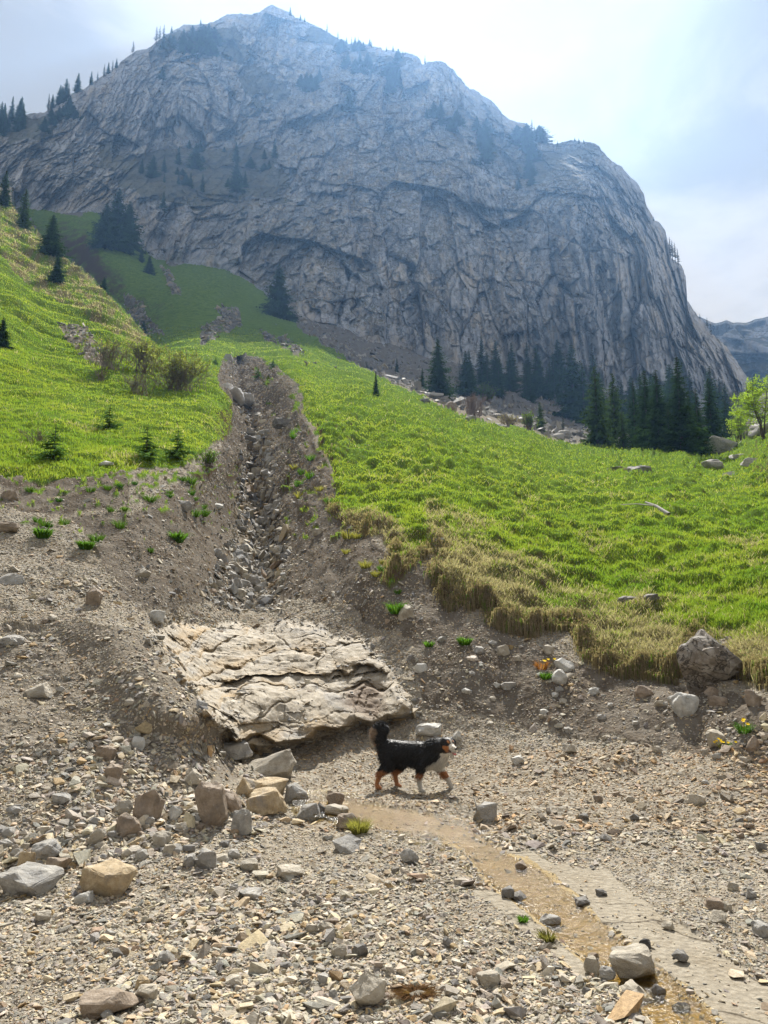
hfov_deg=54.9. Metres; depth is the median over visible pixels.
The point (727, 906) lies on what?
rock
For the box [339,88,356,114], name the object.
spruce tree
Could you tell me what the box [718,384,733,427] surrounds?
spruce tree
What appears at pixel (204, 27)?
spruce tree
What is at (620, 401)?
spruce tree
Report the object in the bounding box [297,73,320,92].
spruce tree
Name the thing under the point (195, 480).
grass tuft
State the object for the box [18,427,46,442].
shrub
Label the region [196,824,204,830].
rock
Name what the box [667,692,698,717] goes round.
rock
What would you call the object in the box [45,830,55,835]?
rock
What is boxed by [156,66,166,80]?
spruce tree
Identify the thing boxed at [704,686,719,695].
rock
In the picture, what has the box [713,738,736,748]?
coltsfoot
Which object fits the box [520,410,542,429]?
shrub
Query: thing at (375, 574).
grass tuft
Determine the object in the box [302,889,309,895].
rock
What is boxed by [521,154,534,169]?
spruce tree
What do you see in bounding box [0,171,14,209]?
spruce tree
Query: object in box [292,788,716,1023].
stream water
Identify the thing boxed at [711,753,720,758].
rock
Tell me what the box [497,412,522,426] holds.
shrub
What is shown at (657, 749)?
rock
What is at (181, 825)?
rock
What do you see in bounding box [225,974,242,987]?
rock
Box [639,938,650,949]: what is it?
rock
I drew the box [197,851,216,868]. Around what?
rock
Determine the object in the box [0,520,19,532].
rock
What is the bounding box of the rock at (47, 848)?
[31,838,62,859]
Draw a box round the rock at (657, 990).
[652,984,665,1000]
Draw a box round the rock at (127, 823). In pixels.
[116,812,142,837]
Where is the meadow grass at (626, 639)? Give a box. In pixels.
[0,205,767,682]
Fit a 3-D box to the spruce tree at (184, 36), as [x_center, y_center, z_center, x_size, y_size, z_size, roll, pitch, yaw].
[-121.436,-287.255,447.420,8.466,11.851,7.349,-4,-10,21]
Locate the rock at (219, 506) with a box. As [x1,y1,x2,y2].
[215,503,223,510]
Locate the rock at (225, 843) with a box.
[219,840,229,846]
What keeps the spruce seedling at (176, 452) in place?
on the ground at (200, 295)
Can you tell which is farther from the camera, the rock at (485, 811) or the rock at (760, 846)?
the rock at (485, 811)
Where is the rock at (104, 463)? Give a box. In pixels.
[99,461,113,465]
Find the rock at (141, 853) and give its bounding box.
[134,848,147,860]
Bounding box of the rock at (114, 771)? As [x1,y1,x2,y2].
[105,764,123,778]
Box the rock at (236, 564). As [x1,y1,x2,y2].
[229,562,242,573]
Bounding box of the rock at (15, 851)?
[11,848,22,854]
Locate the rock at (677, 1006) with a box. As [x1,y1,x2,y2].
[671,1002,691,1012]
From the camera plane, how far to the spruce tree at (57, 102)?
410.90 m
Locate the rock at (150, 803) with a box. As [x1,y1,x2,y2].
[133,789,165,819]
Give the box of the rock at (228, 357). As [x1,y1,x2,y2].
[223,354,233,362]
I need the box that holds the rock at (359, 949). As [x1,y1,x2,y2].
[352,943,367,956]
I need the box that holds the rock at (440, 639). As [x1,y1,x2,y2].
[437,636,446,642]
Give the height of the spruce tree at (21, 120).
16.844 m
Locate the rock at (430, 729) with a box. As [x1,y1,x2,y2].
[416,723,441,736]
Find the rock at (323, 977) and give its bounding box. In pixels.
[317,972,327,983]
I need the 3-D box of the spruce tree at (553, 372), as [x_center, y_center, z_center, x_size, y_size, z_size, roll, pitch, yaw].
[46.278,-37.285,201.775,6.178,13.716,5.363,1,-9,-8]
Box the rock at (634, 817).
[629,813,639,820]
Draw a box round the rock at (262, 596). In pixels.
[256,594,273,604]
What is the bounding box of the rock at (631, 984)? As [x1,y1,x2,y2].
[618,979,653,1002]
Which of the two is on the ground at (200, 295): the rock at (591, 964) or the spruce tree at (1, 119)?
the rock at (591, 964)
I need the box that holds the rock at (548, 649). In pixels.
[542,645,553,654]
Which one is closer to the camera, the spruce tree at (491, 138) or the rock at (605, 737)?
the rock at (605, 737)
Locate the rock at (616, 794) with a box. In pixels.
[612,791,619,796]
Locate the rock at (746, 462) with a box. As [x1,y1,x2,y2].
[740,458,757,466]
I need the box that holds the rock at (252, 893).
[239,887,262,900]
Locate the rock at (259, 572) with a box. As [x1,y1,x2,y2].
[257,569,267,575]
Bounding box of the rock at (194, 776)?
[183,759,202,785]
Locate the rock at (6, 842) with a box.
[0,839,13,846]
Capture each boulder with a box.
[0,861,63,896]
[79,858,137,896]
[79,986,143,1019]
[223,740,252,760]
[246,787,287,815]
[248,749,295,777]
[256,777,288,795]
[349,963,387,1005]
[609,943,655,983]
[676,629,742,688]
[705,436,741,454]
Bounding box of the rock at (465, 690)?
[462,687,471,693]
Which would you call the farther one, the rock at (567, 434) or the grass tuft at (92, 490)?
the rock at (567, 434)
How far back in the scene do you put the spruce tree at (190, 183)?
340.59 m
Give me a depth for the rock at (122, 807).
5.78 m
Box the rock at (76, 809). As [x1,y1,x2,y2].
[69,806,79,811]
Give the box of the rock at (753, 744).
[745,735,759,751]
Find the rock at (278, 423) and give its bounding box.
[272,418,295,428]
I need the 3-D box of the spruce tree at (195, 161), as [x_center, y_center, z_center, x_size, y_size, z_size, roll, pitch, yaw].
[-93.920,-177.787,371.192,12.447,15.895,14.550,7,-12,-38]
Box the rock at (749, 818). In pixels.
[745,816,753,821]
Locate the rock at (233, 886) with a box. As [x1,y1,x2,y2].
[228,883,237,890]
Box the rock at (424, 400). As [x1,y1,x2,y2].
[420,398,429,403]
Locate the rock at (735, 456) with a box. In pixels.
[722,454,742,459]
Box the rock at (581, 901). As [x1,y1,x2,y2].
[574,896,589,906]
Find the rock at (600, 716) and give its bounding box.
[597,714,606,718]
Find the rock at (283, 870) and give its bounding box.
[275,861,304,877]
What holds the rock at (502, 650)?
on the ground at (200, 295)
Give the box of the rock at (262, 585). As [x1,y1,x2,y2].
[256,582,266,587]
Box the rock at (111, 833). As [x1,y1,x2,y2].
[106,831,117,836]
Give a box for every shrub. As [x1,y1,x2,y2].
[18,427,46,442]
[71,332,146,370]
[88,368,109,381]
[118,370,163,396]
[120,335,168,374]
[140,346,214,391]
[192,448,219,467]
[231,456,242,467]
[458,393,491,416]
[475,380,500,401]
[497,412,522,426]
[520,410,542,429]
[727,418,754,440]
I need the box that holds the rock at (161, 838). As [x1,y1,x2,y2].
[153,830,171,846]
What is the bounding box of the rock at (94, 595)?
[85,587,103,605]
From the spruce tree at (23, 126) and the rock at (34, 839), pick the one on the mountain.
the spruce tree at (23, 126)
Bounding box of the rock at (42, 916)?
[34,910,51,922]
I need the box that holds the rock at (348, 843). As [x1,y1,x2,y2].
[332,832,362,853]
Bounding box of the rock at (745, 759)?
[739,757,750,762]
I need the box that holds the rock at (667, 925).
[661,921,674,930]
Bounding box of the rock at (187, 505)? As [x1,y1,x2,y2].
[179,501,192,511]
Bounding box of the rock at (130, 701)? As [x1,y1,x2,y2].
[125,698,134,705]
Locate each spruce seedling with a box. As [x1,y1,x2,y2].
[27,424,73,460]
[84,405,127,432]
[128,426,169,462]
[159,427,203,458]
[251,370,261,379]
[268,358,276,368]
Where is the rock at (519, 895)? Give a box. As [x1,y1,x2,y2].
[512,890,526,901]
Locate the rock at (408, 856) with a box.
[399,848,418,863]
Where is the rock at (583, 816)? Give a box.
[578,813,588,819]
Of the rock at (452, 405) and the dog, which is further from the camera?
the rock at (452, 405)
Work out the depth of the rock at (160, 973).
3.48 m
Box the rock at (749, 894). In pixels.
[744,890,756,898]
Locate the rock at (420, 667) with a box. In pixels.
[414,663,426,672]
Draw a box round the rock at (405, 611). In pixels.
[398,604,414,620]
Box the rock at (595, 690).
[588,687,599,693]
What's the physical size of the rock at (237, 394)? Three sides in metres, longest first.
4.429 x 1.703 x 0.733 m
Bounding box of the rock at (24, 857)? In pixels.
[17,852,35,865]
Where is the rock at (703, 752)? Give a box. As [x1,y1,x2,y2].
[700,749,708,755]
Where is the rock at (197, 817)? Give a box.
[195,814,200,820]
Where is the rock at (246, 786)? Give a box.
[236,777,260,798]
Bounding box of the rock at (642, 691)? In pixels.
[633,685,653,697]
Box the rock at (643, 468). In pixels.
[627,465,652,473]
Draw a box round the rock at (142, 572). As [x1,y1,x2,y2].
[135,568,151,576]
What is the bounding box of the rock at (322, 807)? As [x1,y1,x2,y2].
[318,802,325,817]
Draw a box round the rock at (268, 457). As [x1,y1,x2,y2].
[265,456,274,462]
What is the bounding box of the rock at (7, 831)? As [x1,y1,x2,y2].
[1,827,15,837]
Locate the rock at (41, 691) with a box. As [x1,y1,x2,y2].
[24,682,52,698]
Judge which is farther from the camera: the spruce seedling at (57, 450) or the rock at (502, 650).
the spruce seedling at (57, 450)
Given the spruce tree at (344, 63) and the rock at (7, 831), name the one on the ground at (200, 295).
the rock at (7, 831)
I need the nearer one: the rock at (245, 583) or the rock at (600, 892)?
the rock at (600, 892)
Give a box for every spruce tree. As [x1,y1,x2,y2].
[0,112,7,136]
[0,113,3,133]
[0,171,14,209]
[0,318,15,348]
[6,111,12,131]
[7,96,14,121]
[11,97,28,118]
[11,108,20,123]
[12,115,20,131]
[12,189,36,231]
[19,105,26,129]
[20,112,26,129]
[35,117,52,133]
[36,215,75,258]
[44,254,69,283]
[45,94,50,109]
[47,110,57,125]
[49,94,56,107]
[54,85,61,104]
[54,86,66,102]
[54,106,61,121]
[55,105,66,116]
[61,79,70,101]
[61,105,86,121]
[62,96,73,111]
[72,74,82,93]
[85,188,141,255]
[85,202,128,250]
[88,72,92,85]
[98,278,111,295]
[124,201,152,254]
[137,158,144,173]
[137,247,145,262]
[140,322,147,333]
[143,155,161,178]
[143,256,157,275]
[154,28,158,44]
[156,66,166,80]
[158,34,167,49]
[159,192,167,212]
[160,157,167,172]
[166,35,177,51]
[170,35,177,45]
[173,148,182,165]
[179,29,187,42]
[180,169,187,175]
[180,174,193,187]
[186,25,195,39]
[186,143,207,170]
[189,32,194,45]
[189,173,194,188]
[192,28,202,41]
[196,25,214,37]
[198,140,204,151]
[200,175,205,192]
[205,40,220,57]
[209,27,225,42]
[225,160,249,196]
[230,142,240,161]
[242,171,249,187]
[244,157,256,167]
[256,263,302,322]
[259,163,267,172]
[260,149,267,158]
[269,139,278,157]
[294,74,303,86]
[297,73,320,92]
[313,76,319,89]
[317,69,324,80]
[332,39,350,52]
[334,43,340,54]
[339,57,348,69]
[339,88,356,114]
[349,60,362,73]
[351,40,369,51]
[357,53,362,65]
[359,62,368,74]
[361,53,372,65]
[366,59,373,72]
[371,372,379,395]
[378,62,398,76]
[383,77,394,95]
[392,49,403,63]
[394,358,399,372]
[419,370,425,386]
[422,338,458,398]
[423,108,429,118]
[428,101,438,114]
[428,104,435,118]
[433,108,442,121]
[436,100,444,115]
[445,117,456,132]
[446,110,466,133]
[454,351,483,396]
[469,361,482,391]
[470,116,487,135]
[472,136,495,154]
[474,337,489,385]
[476,145,494,164]
[479,133,496,153]
[479,351,494,390]
[482,127,494,142]
[483,118,497,134]
[488,341,507,389]
[491,360,507,397]
[501,352,520,392]
[503,343,522,390]
[505,126,528,145]
[514,177,521,190]
[517,133,538,150]
[517,165,537,178]
[519,362,529,398]
[520,344,551,397]
[520,346,532,381]
[521,123,537,138]
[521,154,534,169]
[524,148,549,160]
[524,373,538,403]
[525,144,538,161]
[525,165,533,178]
[526,171,535,186]
[529,125,554,143]
[535,402,547,431]
[543,368,554,400]
[544,340,567,383]
[547,361,556,399]
[549,345,593,419]
[550,352,558,396]
[552,368,563,402]
[569,364,591,423]
[575,366,619,445]
[585,350,605,405]
[586,373,608,424]
[602,374,628,444]
[612,410,632,449]
[614,385,628,425]
[618,381,628,421]
[623,376,637,417]
[625,381,641,448]
[625,395,631,432]
[627,369,655,449]
[627,373,643,428]
[636,369,667,450]
[647,374,662,406]
[657,357,710,454]
[657,403,673,451]
[661,364,684,415]
[662,377,675,425]
[669,240,675,260]
[673,243,678,262]
[686,370,700,419]
[686,401,709,454]
[691,388,717,454]
[699,366,723,428]
[700,379,731,442]
[716,377,723,420]
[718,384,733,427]
[719,402,733,437]
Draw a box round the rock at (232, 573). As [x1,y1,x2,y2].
[228,571,239,578]
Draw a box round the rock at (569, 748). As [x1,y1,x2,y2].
[562,744,576,753]
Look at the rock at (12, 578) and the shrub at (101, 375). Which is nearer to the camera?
the rock at (12, 578)
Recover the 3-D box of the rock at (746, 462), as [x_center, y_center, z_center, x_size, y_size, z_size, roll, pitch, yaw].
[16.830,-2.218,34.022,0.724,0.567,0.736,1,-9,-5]
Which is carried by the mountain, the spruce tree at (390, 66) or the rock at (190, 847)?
the spruce tree at (390, 66)
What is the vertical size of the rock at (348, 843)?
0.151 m
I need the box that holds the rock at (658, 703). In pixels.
[654,700,663,706]
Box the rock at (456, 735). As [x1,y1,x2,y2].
[453,731,461,740]
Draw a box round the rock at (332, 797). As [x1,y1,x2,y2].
[326,790,344,804]
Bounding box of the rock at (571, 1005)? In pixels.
[564,1002,573,1008]
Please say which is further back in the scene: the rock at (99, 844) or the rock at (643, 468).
the rock at (643, 468)
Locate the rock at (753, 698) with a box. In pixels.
[745,690,761,706]
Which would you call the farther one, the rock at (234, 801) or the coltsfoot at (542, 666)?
the coltsfoot at (542, 666)
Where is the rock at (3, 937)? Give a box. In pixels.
[0,934,6,940]
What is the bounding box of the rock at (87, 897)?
[74,890,93,904]
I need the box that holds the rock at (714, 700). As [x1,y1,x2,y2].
[707,695,727,706]
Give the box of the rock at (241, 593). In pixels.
[236,589,246,597]
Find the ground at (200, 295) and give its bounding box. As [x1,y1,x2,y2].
[0,187,767,1023]
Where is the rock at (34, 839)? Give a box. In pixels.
[30,837,44,841]
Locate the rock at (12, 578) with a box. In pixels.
[0,573,24,584]
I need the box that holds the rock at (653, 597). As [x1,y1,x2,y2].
[643,594,658,600]
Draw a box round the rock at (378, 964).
[374,961,382,967]
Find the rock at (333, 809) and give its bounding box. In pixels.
[324,804,348,815]
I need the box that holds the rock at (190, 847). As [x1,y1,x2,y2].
[183,844,195,851]
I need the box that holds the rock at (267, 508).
[264,505,272,511]
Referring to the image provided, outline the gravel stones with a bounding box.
[0,355,767,1023]
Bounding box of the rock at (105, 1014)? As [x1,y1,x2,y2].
[100,1010,113,1018]
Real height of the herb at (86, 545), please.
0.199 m
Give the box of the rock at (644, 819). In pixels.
[639,817,649,821]
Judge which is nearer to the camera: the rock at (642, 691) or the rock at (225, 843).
the rock at (225, 843)
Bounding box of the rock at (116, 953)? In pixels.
[112,948,122,958]
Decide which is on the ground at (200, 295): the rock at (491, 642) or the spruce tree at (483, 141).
the rock at (491, 642)
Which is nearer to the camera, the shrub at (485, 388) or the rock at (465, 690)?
the rock at (465, 690)
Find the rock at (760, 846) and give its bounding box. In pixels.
[755,842,766,850]
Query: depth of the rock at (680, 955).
3.62 m
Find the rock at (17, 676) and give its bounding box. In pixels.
[12,673,22,678]
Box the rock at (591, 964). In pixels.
[583,954,599,974]
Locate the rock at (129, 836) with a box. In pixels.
[127,834,136,838]
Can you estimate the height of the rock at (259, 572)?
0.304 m
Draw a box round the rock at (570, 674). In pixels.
[566,673,575,677]
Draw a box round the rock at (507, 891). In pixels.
[501,886,514,897]
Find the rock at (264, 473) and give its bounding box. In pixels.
[261,469,269,477]
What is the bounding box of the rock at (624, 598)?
[617,596,638,603]
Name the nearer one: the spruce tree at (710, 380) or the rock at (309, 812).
the rock at (309, 812)
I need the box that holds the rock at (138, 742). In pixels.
[131,736,144,750]
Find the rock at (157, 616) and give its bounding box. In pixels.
[148,610,165,623]
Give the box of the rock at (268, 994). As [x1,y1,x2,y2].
[265,992,274,997]
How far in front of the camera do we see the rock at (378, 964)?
3.52 m
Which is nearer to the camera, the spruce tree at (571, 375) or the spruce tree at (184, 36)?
the spruce tree at (571, 375)
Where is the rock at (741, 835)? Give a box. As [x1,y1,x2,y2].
[736,832,744,838]
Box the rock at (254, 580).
[247,574,260,585]
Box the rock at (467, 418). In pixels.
[465,415,476,420]
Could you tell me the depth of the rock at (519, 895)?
4.54 m
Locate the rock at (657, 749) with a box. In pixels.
[651,746,661,752]
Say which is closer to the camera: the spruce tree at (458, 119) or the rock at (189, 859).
the rock at (189, 859)
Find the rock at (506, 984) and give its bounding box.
[500,980,512,988]
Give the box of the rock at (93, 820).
[88,817,99,824]
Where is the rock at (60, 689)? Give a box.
[56,686,64,691]
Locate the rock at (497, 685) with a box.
[493,682,500,687]
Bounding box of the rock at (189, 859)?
[183,853,195,867]
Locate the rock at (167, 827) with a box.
[165,824,173,830]
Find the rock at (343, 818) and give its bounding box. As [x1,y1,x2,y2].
[336,813,359,829]
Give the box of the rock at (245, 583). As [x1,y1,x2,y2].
[241,579,248,588]
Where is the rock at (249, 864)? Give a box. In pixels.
[239,858,257,871]
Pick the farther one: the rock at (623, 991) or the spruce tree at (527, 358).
the spruce tree at (527, 358)
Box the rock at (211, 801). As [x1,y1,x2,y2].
[195,781,228,826]
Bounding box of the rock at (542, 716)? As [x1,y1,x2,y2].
[538,714,546,718]
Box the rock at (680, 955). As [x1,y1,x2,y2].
[671,949,688,961]
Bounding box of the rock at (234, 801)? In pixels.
[226,791,241,811]
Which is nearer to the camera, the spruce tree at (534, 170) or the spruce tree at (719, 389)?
the spruce tree at (719, 389)
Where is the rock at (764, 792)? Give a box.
[761,789,767,796]
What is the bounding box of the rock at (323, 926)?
[319,922,332,931]
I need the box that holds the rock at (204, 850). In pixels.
[199,848,210,853]
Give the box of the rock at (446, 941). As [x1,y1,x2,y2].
[442,937,452,946]
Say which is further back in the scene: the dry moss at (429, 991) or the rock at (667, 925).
the rock at (667, 925)
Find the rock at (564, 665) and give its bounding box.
[554,657,575,671]
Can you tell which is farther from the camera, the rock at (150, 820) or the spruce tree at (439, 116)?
the spruce tree at (439, 116)
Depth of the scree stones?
109.88 m
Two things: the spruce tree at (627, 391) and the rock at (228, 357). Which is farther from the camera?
the spruce tree at (627, 391)
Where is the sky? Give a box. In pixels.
[0,0,767,322]
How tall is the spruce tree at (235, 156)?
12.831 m
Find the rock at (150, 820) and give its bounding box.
[145,817,154,824]
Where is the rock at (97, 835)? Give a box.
[90,828,106,843]
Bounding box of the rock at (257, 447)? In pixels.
[253,444,261,449]
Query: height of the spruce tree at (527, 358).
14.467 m
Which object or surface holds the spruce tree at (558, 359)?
on the ground at (200, 295)
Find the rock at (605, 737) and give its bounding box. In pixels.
[601,735,609,739]
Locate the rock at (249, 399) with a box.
[243,392,254,408]
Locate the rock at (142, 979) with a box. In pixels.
[135,974,149,989]
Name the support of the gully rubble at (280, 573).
on the ground at (200, 295)
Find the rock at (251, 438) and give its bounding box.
[244,435,255,444]
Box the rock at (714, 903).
[703,897,723,909]
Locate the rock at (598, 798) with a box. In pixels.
[593,794,602,801]
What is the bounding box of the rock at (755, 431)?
[748,422,767,439]
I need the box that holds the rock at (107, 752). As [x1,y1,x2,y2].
[95,745,116,760]
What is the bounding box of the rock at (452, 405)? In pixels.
[444,401,456,411]
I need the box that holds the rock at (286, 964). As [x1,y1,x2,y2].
[280,961,291,968]
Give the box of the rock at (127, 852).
[121,849,131,856]
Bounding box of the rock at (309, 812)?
[296,803,320,821]
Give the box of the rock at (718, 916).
[709,909,727,923]
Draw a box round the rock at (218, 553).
[214,549,222,558]
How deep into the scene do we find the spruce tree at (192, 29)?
454.98 m
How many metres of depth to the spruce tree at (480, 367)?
190.78 m
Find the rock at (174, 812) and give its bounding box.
[168,806,182,819]
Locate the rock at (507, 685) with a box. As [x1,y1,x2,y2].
[500,682,516,689]
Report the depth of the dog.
7.62 m
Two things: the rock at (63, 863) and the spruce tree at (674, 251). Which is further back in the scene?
the spruce tree at (674, 251)
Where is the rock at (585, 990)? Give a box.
[582,987,589,993]
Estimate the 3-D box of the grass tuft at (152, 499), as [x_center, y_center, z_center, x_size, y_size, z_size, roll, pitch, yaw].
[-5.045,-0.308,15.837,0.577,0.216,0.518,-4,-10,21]
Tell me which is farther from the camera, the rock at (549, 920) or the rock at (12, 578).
the rock at (12, 578)
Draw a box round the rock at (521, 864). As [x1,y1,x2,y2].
[515,860,526,871]
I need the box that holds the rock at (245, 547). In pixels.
[239,544,249,551]
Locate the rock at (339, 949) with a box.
[330,943,347,958]
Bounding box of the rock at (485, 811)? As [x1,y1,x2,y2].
[473,796,496,821]
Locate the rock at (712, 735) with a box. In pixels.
[704,729,725,748]
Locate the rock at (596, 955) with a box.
[587,952,598,960]
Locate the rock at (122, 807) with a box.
[114,799,132,814]
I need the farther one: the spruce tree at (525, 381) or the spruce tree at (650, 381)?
the spruce tree at (525, 381)
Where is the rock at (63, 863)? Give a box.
[46,857,72,868]
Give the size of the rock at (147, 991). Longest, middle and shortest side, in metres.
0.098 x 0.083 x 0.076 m
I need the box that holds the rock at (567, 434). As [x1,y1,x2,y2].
[557,430,571,438]
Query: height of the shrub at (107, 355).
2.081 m
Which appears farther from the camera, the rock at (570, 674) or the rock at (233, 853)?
the rock at (570, 674)
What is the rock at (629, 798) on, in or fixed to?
on the ground at (200, 295)
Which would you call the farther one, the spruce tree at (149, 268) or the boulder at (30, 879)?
the spruce tree at (149, 268)
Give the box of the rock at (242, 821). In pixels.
[231,809,251,835]
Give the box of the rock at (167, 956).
[158,950,174,963]
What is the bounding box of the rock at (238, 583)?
[234,578,242,587]
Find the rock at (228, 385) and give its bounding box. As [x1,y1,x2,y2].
[222,382,233,388]
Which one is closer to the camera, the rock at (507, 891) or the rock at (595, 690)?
the rock at (507, 891)
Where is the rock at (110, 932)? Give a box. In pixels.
[105,929,115,935]
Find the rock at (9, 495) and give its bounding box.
[1,490,18,500]
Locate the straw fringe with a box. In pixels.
[307,404,767,691]
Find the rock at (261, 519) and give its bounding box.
[258,516,264,523]
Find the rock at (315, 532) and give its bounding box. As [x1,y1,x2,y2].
[312,529,322,536]
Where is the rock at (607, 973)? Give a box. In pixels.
[599,966,615,980]
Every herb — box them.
[31,526,60,538]
[73,539,98,549]
[168,531,194,542]
[423,639,435,646]
[455,636,474,645]
[537,671,551,679]
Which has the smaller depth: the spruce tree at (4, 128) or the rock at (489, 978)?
the rock at (489, 978)
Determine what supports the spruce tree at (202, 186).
on the mountain
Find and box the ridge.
[700,317,767,387]
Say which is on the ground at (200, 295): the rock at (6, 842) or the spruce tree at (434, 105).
the rock at (6, 842)
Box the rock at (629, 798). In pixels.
[625,796,634,801]
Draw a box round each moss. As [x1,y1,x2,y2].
[385,980,444,1002]
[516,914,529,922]
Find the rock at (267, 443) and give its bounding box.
[264,440,272,445]
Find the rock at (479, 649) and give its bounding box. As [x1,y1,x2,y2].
[474,646,485,653]
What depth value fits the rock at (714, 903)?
4.35 m
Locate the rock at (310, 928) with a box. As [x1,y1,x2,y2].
[306,924,318,932]
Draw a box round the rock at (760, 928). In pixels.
[751,919,767,938]
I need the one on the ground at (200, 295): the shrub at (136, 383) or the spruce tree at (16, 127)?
the shrub at (136, 383)
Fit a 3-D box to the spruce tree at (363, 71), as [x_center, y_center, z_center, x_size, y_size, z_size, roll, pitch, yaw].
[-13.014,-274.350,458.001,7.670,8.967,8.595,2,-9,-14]
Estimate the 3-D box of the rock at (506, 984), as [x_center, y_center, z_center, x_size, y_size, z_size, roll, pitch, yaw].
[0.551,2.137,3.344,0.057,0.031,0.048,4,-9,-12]
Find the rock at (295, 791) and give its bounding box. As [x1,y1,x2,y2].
[284,782,307,805]
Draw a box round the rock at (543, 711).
[540,709,547,713]
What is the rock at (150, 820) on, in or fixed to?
on the ground at (200, 295)
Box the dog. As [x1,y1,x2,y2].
[367,719,456,793]
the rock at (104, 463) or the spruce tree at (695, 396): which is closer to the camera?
the rock at (104, 463)
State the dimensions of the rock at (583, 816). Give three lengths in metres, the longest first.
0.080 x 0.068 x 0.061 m
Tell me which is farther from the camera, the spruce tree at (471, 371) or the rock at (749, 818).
the spruce tree at (471, 371)
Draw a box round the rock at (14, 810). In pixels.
[6,806,20,814]
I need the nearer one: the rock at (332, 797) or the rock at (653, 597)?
the rock at (332, 797)
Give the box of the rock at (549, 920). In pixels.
[539,913,560,927]
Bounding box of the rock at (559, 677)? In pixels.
[551,669,567,684]
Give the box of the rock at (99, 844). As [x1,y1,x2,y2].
[94,841,103,847]
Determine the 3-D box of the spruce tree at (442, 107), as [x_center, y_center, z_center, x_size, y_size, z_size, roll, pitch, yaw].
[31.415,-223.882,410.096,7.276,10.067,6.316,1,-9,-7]
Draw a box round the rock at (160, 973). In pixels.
[156,970,165,976]
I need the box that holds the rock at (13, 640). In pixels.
[0,634,24,645]
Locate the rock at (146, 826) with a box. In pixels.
[142,824,150,829]
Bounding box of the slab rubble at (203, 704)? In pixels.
[144,616,421,755]
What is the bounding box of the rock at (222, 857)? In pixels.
[216,849,231,861]
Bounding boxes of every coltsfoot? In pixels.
[533,658,555,669]
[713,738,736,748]
[729,718,758,733]
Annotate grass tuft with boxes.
[23,485,35,492]
[37,519,56,526]
[55,518,70,524]
[85,486,98,491]
[87,533,105,541]
[101,484,112,490]
[106,507,115,511]
[109,519,127,528]
[139,494,156,502]
[183,475,199,484]
[187,489,196,495]
[191,508,202,516]
[200,507,211,516]
[293,479,302,486]
[294,491,302,497]
[297,467,304,474]
[305,454,315,460]
[305,471,313,478]
[314,486,324,490]
[338,529,355,539]
[341,817,376,834]
[351,533,361,538]
[355,559,372,568]
[370,569,380,576]
[383,600,408,613]
[531,927,561,942]
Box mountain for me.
[0,5,750,408]
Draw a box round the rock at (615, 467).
[607,466,626,470]
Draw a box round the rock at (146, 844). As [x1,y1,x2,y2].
[143,842,150,847]
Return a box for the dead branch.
[621,501,669,515]
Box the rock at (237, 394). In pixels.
[229,386,244,405]
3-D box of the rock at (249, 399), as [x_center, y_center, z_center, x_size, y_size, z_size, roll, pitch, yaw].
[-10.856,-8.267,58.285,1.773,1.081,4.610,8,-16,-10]
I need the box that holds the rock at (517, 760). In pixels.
[511,755,524,764]
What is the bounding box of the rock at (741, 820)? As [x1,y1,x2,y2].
[735,818,743,822]
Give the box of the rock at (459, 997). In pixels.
[456,995,463,999]
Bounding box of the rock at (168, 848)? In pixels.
[163,844,175,854]
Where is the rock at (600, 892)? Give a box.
[595,889,607,895]
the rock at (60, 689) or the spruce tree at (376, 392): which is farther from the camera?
the spruce tree at (376, 392)
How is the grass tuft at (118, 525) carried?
on the ground at (200, 295)
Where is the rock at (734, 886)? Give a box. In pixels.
[727,882,738,890]
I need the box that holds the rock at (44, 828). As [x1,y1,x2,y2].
[36,826,49,831]
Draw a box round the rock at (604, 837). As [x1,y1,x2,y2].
[600,834,611,841]
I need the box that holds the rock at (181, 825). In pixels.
[175,822,187,829]
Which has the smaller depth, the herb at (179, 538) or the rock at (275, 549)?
the herb at (179, 538)
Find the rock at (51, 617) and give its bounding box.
[47,614,57,621]
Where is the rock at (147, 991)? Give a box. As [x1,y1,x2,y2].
[135,983,157,998]
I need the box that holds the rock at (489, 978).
[476,969,499,987]
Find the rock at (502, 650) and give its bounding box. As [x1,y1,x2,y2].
[497,644,509,655]
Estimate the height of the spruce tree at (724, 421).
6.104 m
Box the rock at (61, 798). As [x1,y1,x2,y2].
[52,793,71,804]
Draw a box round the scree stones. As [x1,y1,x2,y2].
[276,316,767,443]
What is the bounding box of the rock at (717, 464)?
[701,459,723,469]
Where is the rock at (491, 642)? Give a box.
[488,640,496,644]
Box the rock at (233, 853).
[228,849,239,857]
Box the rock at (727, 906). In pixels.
[723,901,737,911]
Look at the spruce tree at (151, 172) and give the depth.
346.58 m
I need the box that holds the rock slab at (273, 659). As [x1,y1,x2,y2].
[144,617,418,754]
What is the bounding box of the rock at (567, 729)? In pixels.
[563,727,572,732]
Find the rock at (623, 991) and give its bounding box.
[619,987,631,995]
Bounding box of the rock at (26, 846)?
[20,843,30,849]
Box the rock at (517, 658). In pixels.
[514,656,520,660]
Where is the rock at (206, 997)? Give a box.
[200,994,211,1000]
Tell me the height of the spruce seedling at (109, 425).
1.113 m
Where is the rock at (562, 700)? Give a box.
[559,698,566,703]
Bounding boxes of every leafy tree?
[725,407,747,441]
[726,374,767,439]
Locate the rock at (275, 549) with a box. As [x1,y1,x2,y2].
[271,545,279,555]
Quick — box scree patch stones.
[57,265,378,373]
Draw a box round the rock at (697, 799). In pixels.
[683,794,705,804]
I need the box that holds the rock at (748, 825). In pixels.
[744,823,754,828]
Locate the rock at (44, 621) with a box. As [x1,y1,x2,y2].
[40,618,48,623]
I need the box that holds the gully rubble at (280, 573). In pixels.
[126,359,426,630]
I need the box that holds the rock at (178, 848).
[173,843,182,852]
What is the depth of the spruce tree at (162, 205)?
316.36 m
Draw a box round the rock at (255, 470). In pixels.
[251,467,259,475]

